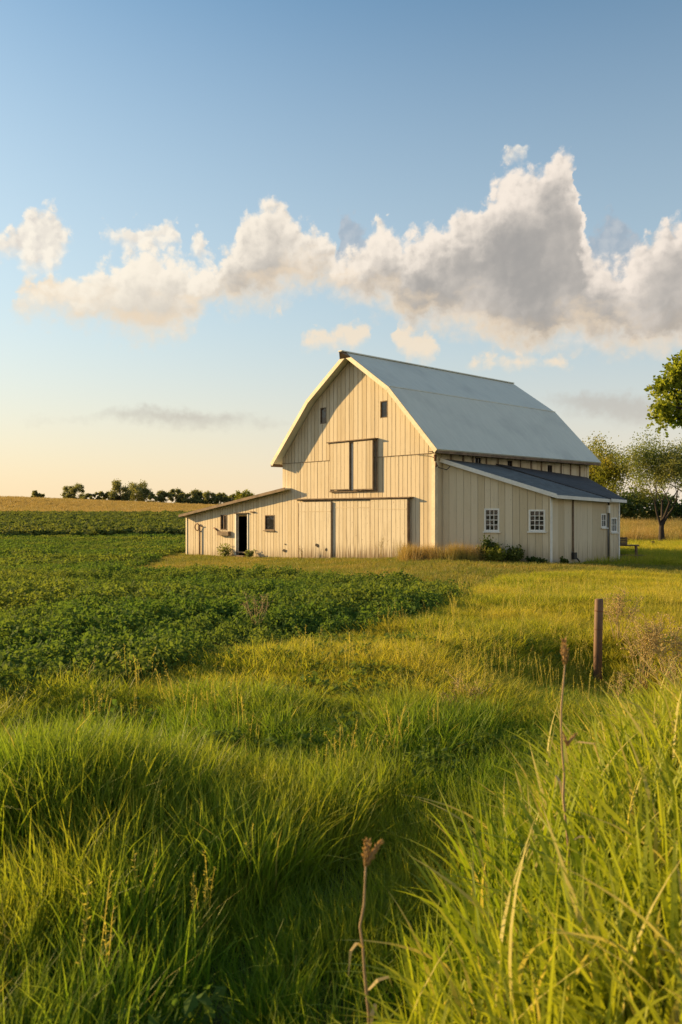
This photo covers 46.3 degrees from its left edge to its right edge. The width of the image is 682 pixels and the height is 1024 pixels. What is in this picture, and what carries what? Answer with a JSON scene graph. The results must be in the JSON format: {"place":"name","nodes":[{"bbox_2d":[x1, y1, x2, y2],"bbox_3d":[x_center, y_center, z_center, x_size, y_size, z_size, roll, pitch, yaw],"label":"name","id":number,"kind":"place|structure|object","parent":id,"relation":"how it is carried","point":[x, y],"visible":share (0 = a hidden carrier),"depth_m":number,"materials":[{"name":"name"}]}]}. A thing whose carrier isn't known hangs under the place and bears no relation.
{"place":"outdoors","nodes":[
{"label":"outdoors","id":0,"kind":"place"},
{"bbox_2d":[0,659,679,1023],"label":"meadow grass","id":1,"kind":"structure","parent":0,"point":[78,801],"depth_m":4.52,"materials":[{"name":"green plant"}]},
{"bbox_2d":[0,503,679,1023],"bbox_3d":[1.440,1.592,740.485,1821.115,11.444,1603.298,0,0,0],"label":"ground","id":2,"kind":"structure","parent":0,"point":[220,1021],"depth_m":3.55,"materials":[{"name":"green plant"}]},
{"bbox_2d":[31,490,44,497],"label":"skyline tree","id":3,"kind":"object","parent":2,"relation":"on","point":[35,493],"visible":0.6,"depth_m":244.91,"materials":[{"name":"green plant"}]},
{"bbox_2d":[60,483,84,498],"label":"skyline tree","id":4,"kind":"object","parent":2,"relation":"on","point":[76,488],"visible":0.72,"depth_m":251.67,"materials":[{"name":"green plant"}]},
{"bbox_2d":[82,493,99,499],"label":"skyline tree","id":5,"kind":"object","parent":2,"relation":"on","point":[87,495],"visible":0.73,"depth_m":246.17,"materials":[{"name":"green plant"}]},
{"bbox_2d":[0,532,185,568],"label":"bean crop","id":6,"kind":"object","parent":2,"relation":"on","point":[129,550],"visible":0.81,"depth_m":52.04,"materials":[{"name":"green plant"}]},
{"bbox_2d":[0,510,194,534],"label":"crop","id":7,"kind":"object","parent":2,"relation":"on","point":[53,522],"visible":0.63,"depth_m":89.16,"materials":[{"name":"green plant"}]},
{"bbox_2d":[95,491,109,499],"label":"skyline tree","id":8,"kind":"object","parent":2,"relation":"on","point":[101,494],"visible":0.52,"depth_m":253.13,"materials":[{"name":"green plant"}]},
{"bbox_2d":[0,495,217,511],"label":"wheat field","id":9,"kind":"structure","parent":2,"relation":"on","point":[36,503],"depth_m":191.50,"materials":[{"name":"beige plant"}]},
{"bbox_2d":[108,478,132,500],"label":"skyline tree","id":10,"kind":"object","parent":2,"relation":"on","point":[117,487],"visible":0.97,"depth_m":247.09,"materials":[{"name":"green plant"}]},
{"bbox_2d":[128,479,150,501],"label":"skyline tree","id":11,"kind":"object","parent":2,"relation":"on","point":[142,493],"visible":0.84,"depth_m":253.41,"materials":[{"name":"green plant"}]},
{"bbox_2d":[147,490,171,502],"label":"skyline tree","id":12,"kind":"object","parent":2,"relation":"on","point":[161,496],"visible":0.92,"depth_m":247.40,"materials":[{"name":"green plant"}]},
{"bbox_2d":[168,487,184,502],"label":"skyline tree","id":13,"kind":"object","parent":2,"relation":"on","point":[174,494],"visible":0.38,"depth_m":255.57,"materials":[{"name":"green plant"}]},
{"bbox_2d":[176,493,196,503],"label":"skyline tree","id":14,"kind":"object","parent":2,"relation":"on","point":[187,498],"visible":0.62,"depth_m":249.48,"materials":[{"name":"green plant"}]},
{"bbox_2d":[189,488,202,502],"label":"skyline tree","id":15,"kind":"object","parent":2,"relation":"on","point":[195,493],"visible":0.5,"depth_m":255.70,"materials":[{"name":"green plant"}]},
{"bbox_2d":[196,490,219,504],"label":"skyline tree","id":16,"kind":"object","parent":2,"relation":"on","point":[207,495],"visible":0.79,"depth_m":249.88,"materials":[{"name":"green plant"}]},
{"bbox_2d":[210,492,228,503],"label":"skyline tree","id":17,"kind":"object","parent":2,"relation":"on","point":[219,494],"visible":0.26,"depth_m":256.66,"materials":[{"name":"green plant"}]},
{"bbox_2d":[217,543,232,556],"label":"doorway weed","id":18,"kind":"object","parent":2,"relation":"on","point":[225,551],"visible":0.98,"depth_m":44.98,"materials":[{"name":"green plant"}]},
{"bbox_2d":[222,493,239,502],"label":"skyline tree","id":19,"kind":"object","parent":2,"relation":"on","point":[227,499],"visible":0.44,"depth_m":251.22,"materials":[{"name":"green plant"}]},
{"bbox_2d":[0,563,470,703],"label":"bean crop","id":20,"kind":"object","parent":2,"relation":"on","point":[48,613],"visible":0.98,"depth_m":13.66,"materials":[{"name":"green plant"}]},
{"bbox_2d":[234,489,254,499],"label":"skyline tree","id":21,"kind":"object","parent":2,"relation":"on","point":[246,493],"visible":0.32,"depth_m":244.57,"materials":[{"name":"green plant"}]},
{"bbox_2d":[244,549,254,557],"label":"doorway weed","id":22,"kind":"object","parent":2,"relation":"on","point":[249,553],"visible":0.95,"depth_m":43.38,"materials":[{"name":"green plant"}]},
{"bbox_2d":[240,591,271,628],"bbox_3d":[-1.362,1.645,12.906,0.545,0.794,0.483,0,0,0],"label":"dead weed","id":23,"kind":"object","parent":2,"relation":"on","point":[253,600],"visible":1,"depth_m":12.83,"materials":[{"name":"plant"}]},
{"bbox_2d":[0,629,681,1023],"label":"meadow herbs","id":24,"kind":"object","parent":2,"relation":"on","point":[192,1001],"visible":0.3,"depth_m":6.68,"materials":[{"name":"green plant"}]},
{"bbox_2d":[348,837,392,1023],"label":"dry stalk","id":25,"kind":"object","parent":2,"relation":"on","point":[368,855],"visible":1,"depth_m":2.62,"materials":[{"name":"brown plant"}]},
{"bbox_2d":[74,573,681,1009],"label":"seeding grass","id":26,"kind":"structure","parent":2,"relation":"on","point":[656,589],"depth_m":9.69,"materials":[{"name":"green plant"}]},
{"bbox_2d":[375,538,388,558],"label":"dead weed","id":27,"kind":"object","parent":2,"relation":"on","point":[381,557],"visible":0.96,"depth_m":35.29,"materials":[{"name":"plant"}]},
{"bbox_2d":[178,350,626,563],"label":"barn","id":28,"kind":"structure","parent":2,"relation":"on","point":[372,451],"depth_m":37.27,"materials":[{"name":"paint"}]},
{"bbox_2d":[220,515,226,529],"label":"window","id":29,"kind":"structure","parent":28,"relation":"in","point":[223,518],"depth_m":45.87,"materials":[{"name":"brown wood"}]},
{"bbox_2d":[232,513,248,556],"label":"doorway","id":30,"kind":"structure","parent":28,"relation":"in","point":[236,524],"depth_m":44.85,"materials":[{"name":"white paint"}]},
{"bbox_2d":[263,515,274,530],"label":"window","id":31,"kind":"structure","parent":28,"relation":"in","point":[269,519],"depth_m":42.65,"materials":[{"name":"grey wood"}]},
{"bbox_2d":[298,502,332,558],"bbox_3d":[-1.255,0.975,39.721,0.226,2.950,2.515,0,0,-43],"label":"sliding door","id":32,"kind":"structure","parent":28,"relation":"in","point":[315,519],"depth_m":39.59,"materials":[{"name":"paint"}]},
{"bbox_2d":[320,407,325,423],"bbox_3d":[-0.855,-4.770,39.495,0.059,0.800,0.450,0,0,-43],"label":"window","id":33,"kind":"structure","parent":28,"relation":"in","point":[322,410],"depth_m":39.54,"materials":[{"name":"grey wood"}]},
{"bbox_2d":[330,442,349,489],"bbox_3d":[-0.051,-2.185,38.378,0.068,2.270,1.400,0,0,-43],"label":"loft door","id":34,"kind":"structure","parent":28,"relation":"in","point":[339,452],"depth_m":38.31,"materials":[{"name":"paint"}]},
{"bbox_2d":[333,500,370,558],"bbox_3d":[0.511,0.845,37.818,0.115,2.810,2.685,0,0,-43],"label":"sliding door","id":35,"kind":"structure","parent":28,"relation":"in","point":[351,518],"depth_m":37.76,"materials":[{"name":"paint"}]},
{"bbox_2d":[353,440,373,489],"bbox_3d":[1.037,-2.165,37.177,0.069,2.270,1.320,0,0,-43],"label":"loft door","id":36,"kind":"structure","parent":28,"relation":"in","point":[363,451],"depth_m":37.12,"materials":[{"name":"paint"}]},
{"bbox_2d":[380,400,386,417],"bbox_3d":[1.980,-4.690,36.443,0.059,0.780,0.460,0,0,-43],"label":"window","id":37,"kind":"structure","parent":28,"relation":"in","point":[383,404],"depth_m":36.50,"materials":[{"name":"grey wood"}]},
{"bbox_2d":[371,499,409,558],"bbox_3d":[2.199,0.840,35.969,0.156,2.800,2.292,0,0,-43],"label":"sliding door","id":38,"kind":"structure","parent":28,"relation":"in","point":[390,519],"depth_m":35.88,"materials":[{"name":"paint"}]},
{"bbox_2d":[475,457,480,462],"bbox_3d":[6.201,-2.285,36.259,0.440,0.370,0.062,0,0,-43],"label":"window","id":39,"kind":"structure","parent":28,"relation":"in","point":[477,460],"depth_m":36.24,"materials":[{"name":"black glass"}]},
{"bbox_2d":[483,508,500,532],"bbox_3d":[6.336,0.360,33.505,0.371,1.020,0.736,0,0,-43],"label":"window","id":40,"kind":"structure","parent":28,"relation":"in","point":[491,515],"depth_m":33.56,"materials":[{"name":"white paint"}]},
{"bbox_2d":[527,510,546,532],"bbox_3d":[8.023,0.375,32.640,0.381,0.950,0.764,0,0,-43],"label":"window","id":41,"kind":"structure","parent":28,"relation":"in","point":[536,517],"depth_m":32.69,"materials":[{"name":"white paint"}]},
{"bbox_2d":[600,514,608,528],"bbox_3d":[11.635,0.405,35.276,0.560,0.670,0.140,0,0,-43],"label":"window","id":42,"kind":"structure","parent":28,"relation":"in","point":[603,516],"depth_m":35.30,"materials":[{"name":"white paint"}]},
{"bbox_2d":[610,518,618,533],"bbox_3d":[12.231,0.605,35.689,0.640,0.710,0.140,0,0,-43],"label":"window","id":43,"kind":"structure","parent":28,"relation":"in","point":[613,520],"depth_m":35.74,"materials":[{"name":"white paint"}]},
{"bbox_2d":[134,553,681,588],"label":"lawn grass","id":44,"kind":"structure","parent":2,"relation":"on","point":[445,569],"depth_m":30.57,"materials":[{"name":"green plant"}]},
{"bbox_2d":[440,692,457,705],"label":"dead weed","id":45,"kind":"object","parent":2,"relation":"on","point":[447,697],"visible":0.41,"depth_m":7.97,"materials":[{"name":"plant"}]},
{"bbox_2d":[444,670,490,700],"bbox_3d":[1.330,1.903,8.314,0.521,0.470,0.452,0,0,10],"label":"dead weed","id":46,"kind":"object","parent":2,"relation":"on","point":[458,684],"visible":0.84,"depth_m":8.35,"materials":[{"name":"plant"}]},
{"bbox_2d":[280,652,681,1023],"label":"bank grass","id":47,"kind":"structure","parent":2,"relation":"on","point":[606,929],"depth_m":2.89,"materials":[{"name":"green plant"}]},
{"bbox_2d":[476,535,501,560],"bbox_3d":[6.056,1.524,33.120,1.288,1.164,0.869,0,0,-16],"label":"green shrub","id":48,"kind":"object","parent":2,"relation":"on","point":[488,543],"visible":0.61,"depth_m":32.88,"materials":[{"name":"green plant"}]},
{"bbox_2d":[483,542,512,561],"bbox_3d":[6.405,1.671,32.614,1.264,0.900,1.091,0,0,16],"label":"green shrub","id":49,"kind":"object","parent":2,"relation":"on","point":[495,553],"visible":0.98,"depth_m":32.42,"materials":[{"name":"green plant"}]},
{"bbox_2d":[502,544,525,561],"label":"green shrub","id":50,"kind":"object","parent":2,"relation":"on","point":[516,555],"visible":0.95,"depth_m":32.38,"materials":[{"name":"green plant"}]},
{"bbox_2d":[526,556,547,563],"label":"plant","id":51,"kind":"object","parent":2,"relation":"on","point":[535,559],"visible":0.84,"depth_m":32.16,"materials":[{"name":"green plant"}]},
{"bbox_2d":[559,556,568,562],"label":"plant","id":52,"kind":"object","parent":2,"relation":"on","point":[562,559],"visible":0.79,"depth_m":32.16,"materials":[{"name":"green plant"}]},
{"bbox_2d":[536,637,600,905],"bbox_3d":[0.905,1.190,3.185,0.137,1.388,0.278,0,0,-30],"label":"dry stalk","id":53,"kind":"object","parent":2,"relation":"on","point":[564,651],"visible":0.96,"depth_m":3.20,"materials":[{"name":"brown plant"}]},
{"bbox_2d":[593,599,602,685],"bbox_3d":[3.547,1.973,11.000,0.141,1.545,0.124,0,0,0],"label":"fence post","id":54,"kind":"object","parent":2,"relation":"on","point":[598,638],"visible":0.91,"depth_m":10.95,"materials":[{"name":"wood"}]},
{"bbox_2d":[582,431,634,489],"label":"willow tree","id":55,"kind":"object","parent":2,"relation":"on","point":[599,475],"visible":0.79,"depth_m":61.03,"materials":[{"name":"green plant"}]},
{"bbox_2d":[602,586,644,642],"bbox_3d":[4.166,1.616,11.939,0.642,1.042,0.718,0,0,-35],"label":"dead weed","id":56,"kind":"object","parent":2,"relation":"on","point":[618,606],"visible":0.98,"depth_m":11.95,"materials":[{"name":"plant"}]},
{"bbox_2d":[605,668,647,701],"bbox_3d":[3.020,1.976,8.615,0.563,0.639,0.396,0,0,-38],"label":"dead weed","id":57,"kind":"object","parent":2,"relation":"on","point":[620,683],"visible":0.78,"depth_m":8.60,"materials":[{"name":"plant"}]},
{"bbox_2d":[620,545,643,557],"bbox_3d":[13.488,1.924,37.470,1.610,0.774,0.454,0,0,12],"label":"wooden rack","id":58,"kind":"object","parent":2,"relation":"on","point":[636,551],"visible":0.36,"depth_m":37.23,"materials":[{"name":"brown wood"}]},
{"bbox_2d":[620,537,626,544],"bbox_3d":[13.166,1.355,37.440,0.500,0.360,0.360,0,0,12],"label":"crate","id":59,"kind":"object","parent":58,"relation":"on","point":[623,542],"visible":0.6,"depth_m":37.25,"materials":[{"name":"brown wood"}]},
{"bbox_2d":[604,477,661,506],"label":"round tree","id":60,"kind":"object","parent":2,"relation":"on","point":[644,491],"visible":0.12,"depth_m":75.78,"materials":[{"name":"green plant"}]},
{"bbox_2d":[599,430,681,541],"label":"forked tree","id":61,"kind":"object","parent":2,"relation":"on","point":[667,463],"visible":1,"depth_m":57.02,"materials":[{"name":"green plant"}]},
{"bbox_2d":[611,611,674,696],"bbox_3d":[3.965,1.903,10.318,0.798,1.220,0.614,0,0,-27],"label":"dead weed","id":62,"kind":"object","parent":2,"relation":"on","point":[642,646],"visible":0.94,"depth_m":10.36,"materials":[{"name":"plant"}]},
{"bbox_2d":[616,487,681,521],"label":"hedgerow","id":63,"kind":"object","parent":2,"relation":"on","point":[629,508],"visible":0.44,"depth_m":93.12,"materials":[{"name":"green plant"}]},
{"bbox_2d":[622,427,681,492],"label":"olive tree","id":64,"kind":"object","parent":2,"relation":"on","point":[651,454],"visible":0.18,"depth_m":67.43,"materials":[{"name":"green plant"}]},
{"bbox_2d":[639,650,681,697],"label":"dead weed","id":65,"kind":"object","parent":2,"relation":"on","point":[668,672],"visible":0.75,"depth_m":8.27,"materials":[{"name":"plant"}]},
{"bbox_2d":[641,612,681,691],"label":"dead weed","id":66,"kind":"object","parent":2,"relation":"on","point":[661,648],"visible":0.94,"depth_m":10.24,"materials":[{"name":"plant"}]},
{"bbox_2d":[644,350,681,437],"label":"broadleaf tree","id":67,"kind":"object","parent":2,"relation":"on","point":[668,410],"visible":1,"depth_m":22.90,"materials":[{"name":"green plant"}]},
{"bbox_2d":[0,537,681,734],"label":"meadow grass","id":68,"kind":"structure","parent":0,"point":[665,552],"depth_m":11.30,"materials":[{"name":"green plant"}]},
{"bbox_2d":[0,0,681,509],"label":"sky","id":69,"kind":"structure","parent":0,"point":[204,204],"materials":[{"name":"blue"}]},
{"bbox_2d":[393,516,681,561],"label":"dry field","id":70,"kind":"structure","parent":0,"point":[637,529],"depth_m":34.35,"materials":[{"name":"yellow plant"}]}
]}

